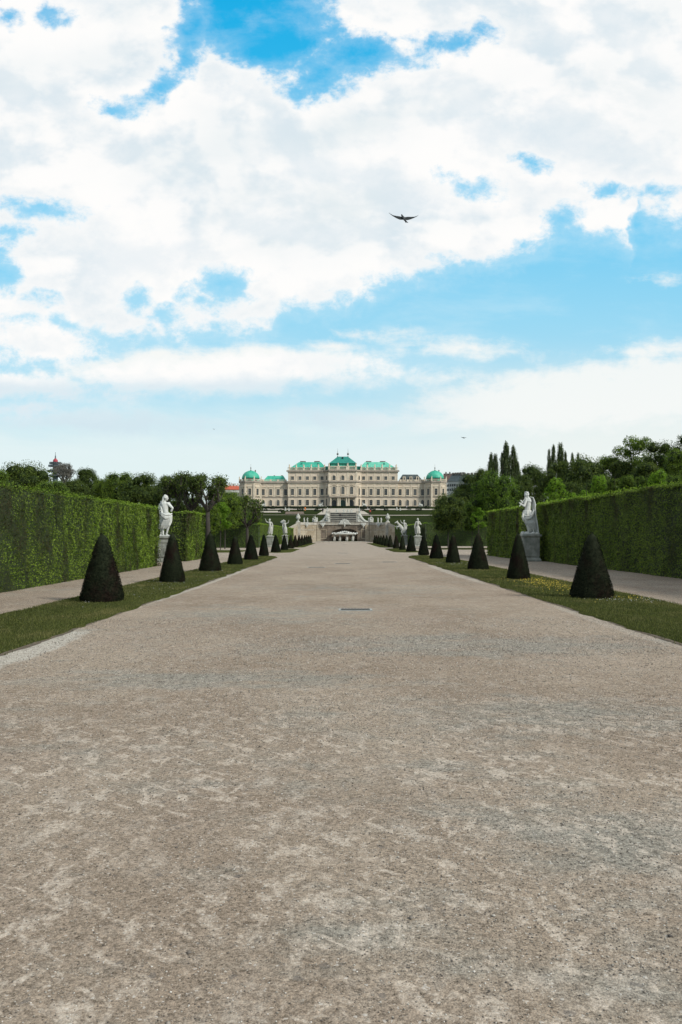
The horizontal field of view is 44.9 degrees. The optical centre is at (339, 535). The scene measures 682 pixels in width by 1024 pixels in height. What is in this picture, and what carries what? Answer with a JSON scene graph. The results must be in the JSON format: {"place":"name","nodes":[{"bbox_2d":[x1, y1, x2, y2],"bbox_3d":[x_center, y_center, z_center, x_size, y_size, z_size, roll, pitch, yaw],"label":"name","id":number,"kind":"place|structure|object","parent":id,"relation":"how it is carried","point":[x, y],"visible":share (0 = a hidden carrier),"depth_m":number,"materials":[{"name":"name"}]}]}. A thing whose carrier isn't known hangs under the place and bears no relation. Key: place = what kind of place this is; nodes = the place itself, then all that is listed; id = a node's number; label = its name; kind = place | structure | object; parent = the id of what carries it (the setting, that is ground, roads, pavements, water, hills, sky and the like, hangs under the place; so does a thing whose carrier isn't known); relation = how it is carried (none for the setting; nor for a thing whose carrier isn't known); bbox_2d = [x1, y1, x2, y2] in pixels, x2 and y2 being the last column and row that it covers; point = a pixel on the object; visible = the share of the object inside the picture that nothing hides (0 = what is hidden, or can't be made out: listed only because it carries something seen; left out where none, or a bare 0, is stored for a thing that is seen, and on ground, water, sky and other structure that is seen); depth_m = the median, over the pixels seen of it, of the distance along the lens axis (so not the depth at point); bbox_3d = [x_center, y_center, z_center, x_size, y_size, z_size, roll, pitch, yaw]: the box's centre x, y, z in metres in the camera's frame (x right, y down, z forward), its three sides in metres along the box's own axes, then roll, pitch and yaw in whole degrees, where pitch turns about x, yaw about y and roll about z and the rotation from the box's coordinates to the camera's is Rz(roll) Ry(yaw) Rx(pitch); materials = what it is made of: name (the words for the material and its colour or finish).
{"place":"outdoors","nodes":[
{"label":"outdoors","id":0,"kind":"place"},
{"bbox_2d":[0,556,276,654],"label":"lawn","id":1,"kind":"structure","parent":0,"point":[70,619],"depth_m":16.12,"materials":[{"name":"green plant"}]},
{"bbox_2d":[79,533,124,601],"bbox_3d":[-5.695,0.753,19.755,1.056,1.654,1.065,0,0,-21],"label":"yew cone","id":2,"kind":"object","parent":1,"relation":"on","point":[102,582],"visible":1,"depth_m":19.48,"materials":[{"name":"green plant"}]},
{"bbox_2d":[159,532,185,582],"bbox_3d":[-5.621,0.733,27.691,0.878,1.698,0.882,0,0,38],"label":"yew cone","id":3,"kind":"object","parent":1,"relation":"on","point":[172,568],"visible":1,"depth_m":27.47,"materials":[{"name":"green plant"}]},
{"bbox_2d":[199,532,220,570],"bbox_3d":[-5.714,0.711,36.292,1.002,1.738,0.994,0,0,-44],"label":"yew cone","id":4,"kind":"object","parent":1,"relation":"on","point":[210,560],"visible":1,"depth_m":36.04,"materials":[{"name":"green plant"}]},
{"bbox_2d":[227,536,242,564],"bbox_3d":[-5.683,0.800,44.690,0.871,1.564,0.868,0,0,-25],"label":"yew cone","id":5,"kind":"object","parent":1,"relation":"on","point":[235,556],"visible":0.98,"depth_m":44.48,"materials":[{"name":"green plant"}]},
{"bbox_2d":[244,535,257,559],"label":"yew cone","id":6,"kind":"object","parent":1,"relation":"on","point":[251,552],"visible":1,"depth_m":52.75,"materials":[{"name":"green plant"}]},
{"bbox_2d":[217,550,244,552],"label":"lawn","id":7,"kind":"structure","parent":0,"point":[223,551],"depth_m":80.06,"materials":[{"name":"green plant"}]},
{"bbox_2d":[158,471,187,511],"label":"pollard tree","id":8,"kind":"object","parent":7,"relation":"on","point":[168,487],"visible":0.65,"depth_m":81.19,"materials":[{"name":"green plant"}]},
{"bbox_2d":[174,470,209,510],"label":"pollard tree","id":9,"kind":"object","parent":7,"relation":"on","point":[184,494],"visible":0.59,"depth_m":79.54,"materials":[{"name":"green plant"}]},
{"bbox_2d":[184,473,229,536],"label":"pollard tree","id":10,"kind":"object","parent":7,"relation":"on","point":[196,486],"visible":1,"depth_m":77.71,"materials":[{"name":"green plant"}]},
{"bbox_2d":[201,506,222,535],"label":"tree","id":11,"kind":"object","parent":7,"relation":"on","point":[215,517],"visible":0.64,"depth_m":84.67,"materials":[{"name":"green plant"}]},
{"bbox_2d":[269,549,299,552],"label":"lawn","id":12,"kind":"structure","parent":0,"point":[288,551],"depth_m":80.06,"materials":[{"name":"green plant"}]},
{"bbox_2d":[271,534,280,551],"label":"yew cone","id":13,"kind":"object","parent":12,"relation":"on","point":[275,547],"visible":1,"depth_m":77.66,"materials":[{"name":"green plant"}]},
{"bbox_2d":[281,535,287,549],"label":"yew cone","id":14,"kind":"object","parent":12,"relation":"on","point":[284,546],"visible":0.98,"depth_m":88.77,"materials":[{"name":"green plant"}]},
{"bbox_2d":[169,507,484,540],"bbox_3d":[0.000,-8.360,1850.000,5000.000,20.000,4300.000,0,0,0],"label":"ground","id":15,"kind":"structure","parent":0,"point":[409,517],"depth_m":253.80,"materials":[{"name":"green plant"}]},
{"bbox_2d":[0,459,58,491],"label":"tree","id":16,"kind":"object","parent":15,"relation":"on","point":[30,476],"visible":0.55,"depth_m":110.49,"materials":[{"name":"green plant"}]},
{"bbox_2d":[47,452,60,482],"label":"telecom tower","id":17,"kind":"structure","parent":15,"relation":"on","point":[54,462],"depth_m":897.39,"materials":[{"name":"grey metal"}]},
{"bbox_2d":[51,462,75,486],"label":"bare tree","id":18,"kind":"object","parent":15,"relation":"on","point":[62,470],"visible":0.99,"depth_m":228.58,"materials":[{"name":"grey plant"}]},
{"bbox_2d":[0,481,161,592],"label":"hedge","id":19,"kind":"object","parent":15,"relation":"on","point":[47,538],"visible":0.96,"depth_m":28.15,"materials":[{"name":"green plant"}]},
{"bbox_2d":[100,471,134,505],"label":"tree","id":20,"kind":"object","parent":15,"relation":"on","point":[113,481],"visible":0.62,"depth_m":108.84,"materials":[{"name":"green plant"}]},
{"bbox_2d":[114,471,159,507],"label":"tree","id":21,"kind":"object","parent":15,"relation":"on","point":[139,488],"visible":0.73,"depth_m":106.31,"materials":[{"name":"green plant"}]},
{"bbox_2d":[150,475,176,511],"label":"tree","id":22,"kind":"object","parent":15,"relation":"on","point":[157,494],"visible":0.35,"depth_m":101.29,"materials":[{"name":"green plant"}]},
{"bbox_2d":[157,510,205,560],"bbox_3d":[-10.506,0.018,53.801,2.747,3.284,6.762,0,0,0],"label":"hedge","id":23,"kind":"object","parent":15,"relation":"on","point":[186,527],"visible":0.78,"depth_m":51.41,"materials":[{"name":"green plant"}]},
{"bbox_2d":[217,490,246,524],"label":"tree","id":24,"kind":"object","parent":15,"relation":"on","point":[227,492],"visible":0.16,"depth_m":124.31,"materials":[{"name":"green plant"}]},
{"bbox_2d":[225,483,238,494],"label":"town house","id":25,"kind":"structure","parent":15,"relation":"on","point":[234,487],"depth_m":501.82,"materials":[{"name":"red tile"}]},
{"bbox_2d":[203,523,262,547],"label":"hedge","id":26,"kind":"object","parent":15,"relation":"on","point":[239,532],"visible":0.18,"depth_m":106.05,"materials":[{"name":"green plant"}]},
{"bbox_2d":[230,491,263,547],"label":"pollard tree","id":27,"kind":"object","parent":15,"relation":"on","point":[253,506],"visible":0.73,"depth_m":103.26,"materials":[{"name":"green plant"}]},
{"bbox_2d":[253,523,293,544],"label":"hedge","id":28,"kind":"object","parent":15,"relation":"on","point":[277,530],"visible":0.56,"depth_m":138.62,"materials":[{"name":"green plant"}]},
{"bbox_2d":[262,506,324,507],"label":"hedge","id":29,"kind":"object","parent":15,"relation":"on","point":[294,507],"visible":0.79,"depth_m":418.00,"materials":[{"name":"green plant"}]},
{"bbox_2d":[289,519,395,541],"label":"cascade wall","id":30,"kind":"structure","parent":15,"relation":"on","point":[327,532],"depth_m":195.56,"materials":[{"name":"stone"}]},
{"bbox_2d":[239,451,446,506],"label":"palace","id":31,"kind":"structure","parent":15,"relation":"on","point":[342,481],"depth_m":440.64,"materials":[{"name":"paint"}]},
{"bbox_2d":[327,511,358,521],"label":"stepped cascade","id":32,"kind":"object","parent":15,"relation":"on","point":[348,516],"visible":0.44,"depth_m":235.50,"materials":[{"name":"stone"}]},
{"bbox_2d":[360,506,425,507],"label":"hedge","id":33,"kind":"object","parent":15,"relation":"on","point":[394,506],"visible":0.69,"depth_m":418.00,"materials":[{"name":"green plant"}]},
{"bbox_2d":[395,523,424,542],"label":"hedge","id":34,"kind":"object","parent":15,"relation":"on","point":[410,530],"visible":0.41,"depth_m":144.89,"materials":[{"name":"green plant"}]},
{"bbox_2d":[428,492,468,547],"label":"tree","id":35,"kind":"object","parent":15,"relation":"on","point":[449,505],"visible":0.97,"depth_m":102.04,"materials":[{"name":"green plant"}]},
{"bbox_2d":[423,522,488,545],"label":"hedge","id":36,"kind":"object","parent":15,"relation":"on","point":[464,538],"visible":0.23,"depth_m":123.55,"materials":[{"name":"green plant"}]},
{"bbox_2d":[447,472,464,496],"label":"town house","id":37,"kind":"structure","parent":15,"relation":"on","point":[451,481],"depth_m":562.28,"materials":[{"name":"stone"}]},
{"bbox_2d":[451,472,476,506],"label":"tree","id":38,"kind":"object","parent":15,"relation":"on","point":[465,490],"visible":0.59,"depth_m":188.52,"materials":[{"name":"green plant"}]},
{"bbox_2d":[456,473,475,486],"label":"town house","id":39,"kind":"structure","parent":15,"relation":"on","point":[458,478],"depth_m":523.36,"materials":[{"name":"stone"}]},
{"bbox_2d":[472,468,489,498],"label":"tree","id":40,"kind":"object","parent":15,"relation":"on","point":[479,473],"visible":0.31,"depth_m":169.66,"materials":[{"name":"green plant"}]},
{"bbox_2d":[486,453,493,471],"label":"poplar tree","id":41,"kind":"object","parent":15,"relation":"on","point":[489,465],"visible":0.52,"depth_m":239.55,"materials":[{"name":"green plant"}]},
{"bbox_2d":[492,453,498,491],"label":"poplar tree","id":42,"kind":"object","parent":15,"relation":"on","point":[495,465],"visible":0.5,"depth_m":239.59,"materials":[{"name":"green plant"}]},
{"bbox_2d":[499,440,511,476],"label":"poplar tree","id":43,"kind":"object","parent":15,"relation":"on","point":[507,464],"visible":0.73,"depth_m":239.27,"materials":[{"name":"green plant"}]},
{"bbox_2d":[486,505,539,557],"bbox_3d":[12.804,-0.196,59.555,2.802,3.723,12.276,0,0,0],"label":"hedge","id":44,"kind":"object","parent":15,"relation":"on","point":[505,526],"visible":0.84,"depth_m":59.08,"materials":[{"name":"green plant"}]},
{"bbox_2d":[509,445,517,482],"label":"poplar tree","id":45,"kind":"object","parent":15,"relation":"on","point":[513,456],"visible":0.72,"depth_m":239.44,"materials":[{"name":"green plant"}]},
{"bbox_2d":[513,474,534,506],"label":"tree","id":46,"kind":"object","parent":15,"relation":"on","point":[524,485],"visible":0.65,"depth_m":124.49,"materials":[{"name":"green plant"}]},
{"bbox_2d":[519,461,548,504],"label":"tree","id":47,"kind":"object","parent":15,"relation":"on","point":[532,472],"visible":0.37,"depth_m":138.58,"materials":[{"name":"green plant"}]},
{"bbox_2d":[534,460,571,502],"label":"tree","id":48,"kind":"object","parent":15,"relation":"on","point":[542,484],"visible":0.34,"depth_m":127.69,"materials":[{"name":"green plant"}]},
{"bbox_2d":[550,444,556,476],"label":"poplar tree","id":49,"kind":"object","parent":15,"relation":"on","point":[553,456],"visible":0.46,"depth_m":239.58,"materials":[{"name":"green plant"}]},
{"bbox_2d":[556,442,564,476],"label":"poplar tree","id":50,"kind":"object","parent":15,"relation":"on","point":[561,450],"visible":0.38,"depth_m":239.54,"materials":[{"name":"green plant"}]},
{"bbox_2d":[556,453,607,494],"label":"tree","id":51,"kind":"object","parent":15,"relation":"on","point":[584,469],"visible":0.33,"depth_m":123.24,"materials":[{"name":"green plant"}]},
{"bbox_2d":[595,454,621,487],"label":"tree","id":52,"kind":"object","parent":15,"relation":"on","point":[605,460],"visible":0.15,"depth_m":126.66,"materials":[{"name":"green plant"}]},
{"bbox_2d":[536,479,681,578],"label":"hedge","id":53,"kind":"object","parent":15,"relation":"on","point":[637,530],"visible":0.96,"depth_m":36.63,"materials":[{"name":"green plant"}]},
{"bbox_2d":[609,458,633,486],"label":"tree","id":54,"kind":"object","parent":15,"relation":"on","point":[620,469],"visible":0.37,"depth_m":121.19,"materials":[{"name":"green plant"}]},
{"bbox_2d":[612,435,661,474],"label":"tree","id":55,"kind":"object","parent":15,"relation":"on","point":[637,445],"visible":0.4,"depth_m":124.35,"materials":[{"name":"green plant"}]},
{"bbox_2d":[630,440,674,473],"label":"tree","id":56,"kind":"object","parent":15,"relation":"on","point":[653,447],"visible":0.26,"depth_m":117.26,"materials":[{"name":"green plant"}]},
{"bbox_2d":[0,542,681,1023],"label":"gravel path","id":57,"kind":"structure","parent":0,"point":[308,586],"depth_m":4.85,"materials":[{"name":"beige gravel"}]},
{"bbox_2d":[0,469,9,487],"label":"tree","id":58,"kind":"object","parent":57,"relation":"on","point":[3,475],"visible":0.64,"depth_m":89.71,"materials":[{"name":"green plant"}]},
{"bbox_2d":[32,479,71,494],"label":"tree","id":59,"kind":"object","parent":57,"relation":"on","point":[56,486],"visible":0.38,"depth_m":93.96,"materials":[{"name":"green plant"}]},
{"bbox_2d":[64,478,92,497],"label":"tree","id":60,"kind":"object","parent":57,"relation":"on","point":[75,486],"visible":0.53,"depth_m":97.38,"materials":[{"name":"green plant"}]},
{"bbox_2d":[74,467,98,497],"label":"tree","id":61,"kind":"object","parent":57,"relation":"on","point":[86,475],"visible":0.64,"depth_m":117.12,"materials":[{"name":"green plant"}]},
{"bbox_2d":[90,478,106,498],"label":"tree","id":62,"kind":"object","parent":57,"relation":"on","point":[97,488],"visible":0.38,"depth_m":110.89,"materials":[{"name":"green plant"}]},
{"bbox_2d":[0,557,277,655],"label":"soil edge","id":63,"kind":"object","parent":57,"relation":"on","point":[34,643],"visible":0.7,"depth_m":12.95,"materials":[{"name":"brown soil"}]},
{"bbox_2d":[157,495,173,561],"bbox_3d":[-10.399,-0.399,49.200,0.985,4.078,0.920,0,0,0],"label":"statue","id":64,"kind":"object","parent":57,"relation":"on","point":[165,520],"visible":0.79,"depth_m":48.98,"materials":[{"name":"stone"}]},
{"bbox_2d":[175,494,205,517],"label":"tree","id":65,"kind":"object","parent":57,"relation":"on","point":[196,509],"visible":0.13,"depth_m":99.31,"materials":[{"name":"green plant"}]},
{"bbox_2d":[215,502,231,549],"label":"tree","id":66,"kind":"object","parent":57,"relation":"on","point":[223,509],"visible":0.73,"depth_m":89.65,"materials":[{"name":"green plant"}]},
{"bbox_2d":[210,495,243,548],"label":"tree","id":67,"kind":"object","parent":57,"relation":"on","point":[232,504],"visible":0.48,"depth_m":96.25,"materials":[{"name":"green plant"}]},
{"bbox_2d":[259,534,268,555],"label":"yew cone","id":68,"kind":"object","parent":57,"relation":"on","point":[263,550],"visible":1,"depth_m":64.09,"materials":[{"name":"green plant"}]},
{"bbox_2d":[265,519,273,546],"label":"statue","id":69,"kind":"object","parent":57,"relation":"on","point":[269,539],"visible":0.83,"depth_m":114.68,"materials":[{"name":"stone"}]},
{"bbox_2d":[281,520,288,544],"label":"statue","id":70,"kind":"object","parent":57,"relation":"on","point":[284,528],"visible":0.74,"depth_m":142.82,"materials":[{"name":"stone"}]},
{"bbox_2d":[339,608,372,610],"bbox_3d":[0.330,1.600,17.717,0.720,0.040,0.441,0,0,0],"label":"drain cover","id":71,"kind":"object","parent":57,"relation":"on","point":[355,609],"visible":0.88,"depth_m":17.62,"materials":[{"name":"metal"}]},
{"bbox_2d":[395,520,407,544],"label":"statue","id":72,"kind":"object","parent":57,"relation":"on","point":[403,529],"visible":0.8,"depth_m":142.81,"materials":[{"name":"stone"}]},
{"bbox_2d":[413,518,421,546],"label":"statue","id":73,"kind":"object","parent":57,"relation":"on","point":[417,540],"visible":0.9,"depth_m":117.76,"materials":[{"name":"stone"}]},
{"bbox_2d":[418,534,428,554],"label":"yew cone","id":74,"kind":"object","parent":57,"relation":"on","point":[423,548],"visible":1,"depth_m":66.37,"materials":[{"name":"green plant"}]},
{"bbox_2d":[519,492,541,561],"bbox_3d":[11.661,-0.535,51.000,1.321,4.351,1.200,0,0,0],"label":"statue","id":75,"kind":"object","parent":57,"relation":"on","point":[531,536],"visible":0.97,"depth_m":50.68,"materials":[{"name":"stone"}]},
{"bbox_2d":[412,558,681,644],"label":"soil edge","id":76,"kind":"object","parent":57,"relation":"on","point":[666,639],"visible":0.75,"depth_m":14.76,"materials":[{"name":"brown soil"}]},
{"bbox_2d":[542,478,568,502],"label":"tree","id":77,"kind":"object","parent":57,"relation":"on","point":[553,486],"visible":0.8,"depth_m":77.82,"materials":[{"name":"green plant"}]},
{"bbox_2d":[558,479,583,498],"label":"tree","id":78,"kind":"object","parent":57,"relation":"on","point":[571,485],"visible":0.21,"depth_m":109.35,"materials":[{"name":"green plant"}]},
{"bbox_2d":[590,475,606,495],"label":"tree","id":79,"kind":"object","parent":57,"relation":"on","point":[598,484],"visible":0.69,"depth_m":65.72,"materials":[{"name":"green plant"}]},
{"bbox_2d":[604,478,620,494],"bbox_3d":[21.355,-1.482,64.489,1.456,6.475,1.557,0,0,36],"label":"tree","id":80,"kind":"object","parent":57,"relation":"on","point":[612,484],"visible":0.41,"depth_m":64.19,"materials":[{"name":"green plant"}]},
{"bbox_2d":[618,474,635,492],"bbox_3d":[21.961,-1.443,62.848,1.567,6.382,1.621,0,0,0],"label":"tree","id":81,"kind":"object","parent":57,"relation":"on","point":[625,480],"visible":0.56,"depth_m":62.63,"materials":[{"name":"green plant"}]},
{"bbox_2d":[632,476,647,489],"bbox_3d":[22.483,-1.350,61.194,1.470,6.200,1.572,0,0,-42],"label":"tree","id":82,"kind":"object","parent":57,"relation":"on","point":[642,480],"visible":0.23,"depth_m":61.00,"materials":[{"name":"green plant"}]},
{"bbox_2d":[627,460,659,489],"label":"tree","id":83,"kind":"object","parent":57,"relation":"on","point":[645,470],"visible":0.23,"depth_m":109.57,"materials":[{"name":"green plant"}]},
{"bbox_2d":[647,469,666,486],"bbox_3d":[23.011,-1.536,59.641,1.674,6.580,1.947,0,0,36],"label":"tree","id":84,"kind":"object","parent":57,"relation":"on","point":[657,477],"visible":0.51,"depth_m":59.35,"materials":[{"name":"green plant"}]},
{"bbox_2d":[658,448,681,482],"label":"tree","id":85,"kind":"object","parent":57,"relation":"on","point":[674,460],"visible":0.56,"depth_m":104.22,"materials":[{"name":"green plant"}]},
{"bbox_2d":[659,434,681,474],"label":"tree","id":86,"kind":"object","parent":57,"relation":"on","point":[680,443],"visible":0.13,"depth_m":116.12,"materials":[{"name":"green plant"}]},
{"bbox_2d":[664,475,679,484],"bbox_3d":[23.351,-1.298,57.946,1.515,6.084,1.438,0,0,0],"label":"tree","id":87,"kind":"object","parent":57,"relation":"on","point":[669,478],"visible":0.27,"depth_m":57.73,"materials":[{"name":"green plant"}]},
{"bbox_2d":[0,0,681,505],"label":"sky","id":88,"kind":"structure","parent":0,"point":[205,264],"materials":[{"name":"blue"}]},
{"bbox_2d":[318,508,367,513],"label":"central path","id":89,"kind":"structure","parent":0,"point":[341,510],"depth_m":345.96,"materials":[{"name":"beige gravel"}]},
{"bbox_2d":[386,548,417,552],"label":"lawn","id":90,"kind":"structure","parent":0,"point":[394,549],"depth_m":85.34,"materials":[{"name":"green plant"}]},
{"bbox_2d":[399,535,405,549],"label":"yew cone","id":91,"kind":"object","parent":90,"relation":"on","point":[402,545],"visible":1,"depth_m":89.80,"materials":[{"name":"green plant"}]},
{"bbox_2d":[406,535,415,551],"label":"yew cone","id":92,"kind":"object","parent":90,"relation":"on","point":[411,547],"visible":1,"depth_m":79.73,"materials":[{"name":"green plant"}]},
{"bbox_2d":[389,213,416,222],"bbox_3d":[2.083,-10.385,27.000,0.975,0.331,0.105,0,0,0],"label":"bird","id":93,"kind":"object","parent":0,"point":[402,217],"visible":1,"depth_m":26.99},
{"bbox_2d":[428,548,486,549],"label":"lawn","id":94,"kind":"structure","parent":0,"point":[459,548],"depth_m":98.33,"materials":[{"name":"green plant"}]},
{"bbox_2d":[461,502,481,547],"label":"tree","id":95,"kind":"object","parent":94,"relation":"on","point":[466,526],"visible":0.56,"depth_m":98.62,"materials":[{"name":"green plant"}]},
{"bbox_2d":[470,507,485,532],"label":"tree","id":96,"kind":"object","parent":94,"relation":"on","point":[479,512],"visible":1,"depth_m":92.81,"materials":[{"name":"green plant"}]},
{"bbox_2d":[468,468,523,525],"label":"tree","id":97,"kind":"object","parent":94,"relation":"on","point":[490,485],"visible":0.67,"depth_m":94.06,"materials":[{"name":"green plant"}]},
{"bbox_2d":[576,473,613,494],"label":"tree","id":98,"kind":"object","parent":94,"relation":"on","point":[588,482],"visible":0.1,"depth_m":99.95,"materials":[{"name":"green plant"}]},
{"bbox_2d":[408,555,681,644],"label":"lawn","id":99,"kind":"structure","parent":0,"point":[630,627],"depth_m":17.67,"materials":[{"name":"green plant"}]},
{"bbox_2d":[429,534,442,558],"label":"yew cone","id":100,"kind":"object","parent":99,"relation":"on","point":[436,551],"visible":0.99,"depth_m":55.25,"materials":[{"name":"green plant"}]},
{"bbox_2d":[445,534,460,562],"bbox_3d":[6.437,0.753,47.101,0.866,1.654,0.860,0,0,44],"label":"yew cone","id":101,"kind":"object","parent":99,"relation":"on","point":[452,556],"visible":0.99,"depth_m":46.87,"materials":[{"name":"green plant"}]},
{"bbox_2d":[467,533,488,569],"bbox_3d":[6.380,0.741,38.162,1.008,1.682,1.004,0,0,-18],"label":"yew cone","id":102,"kind":"object","parent":99,"relation":"on","point":[478,560],"visible":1,"depth_m":37.89,"materials":[{"name":"green plant"}]},
{"bbox_2d":[506,533,529,578],"bbox_3d":[6.421,0.736,29.700,0.856,1.688,0.849,0,0,34],"label":"yew cone","id":103,"kind":"object","parent":99,"relation":"on","point":[518,568],"visible":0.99,"depth_m":29.48,"materials":[{"name":"green plant"}]},
{"bbox_2d":[569,532,614,598],"bbox_3d":[6.354,0.750,20.863,1.113,1.665,1.108,0,0,-36],"label":"yew cone","id":104,"kind":"object","parent":99,"relation":"on","point":[592,578],"visible":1,"depth_m":20.57,"materials":[{"name":"green plant"}]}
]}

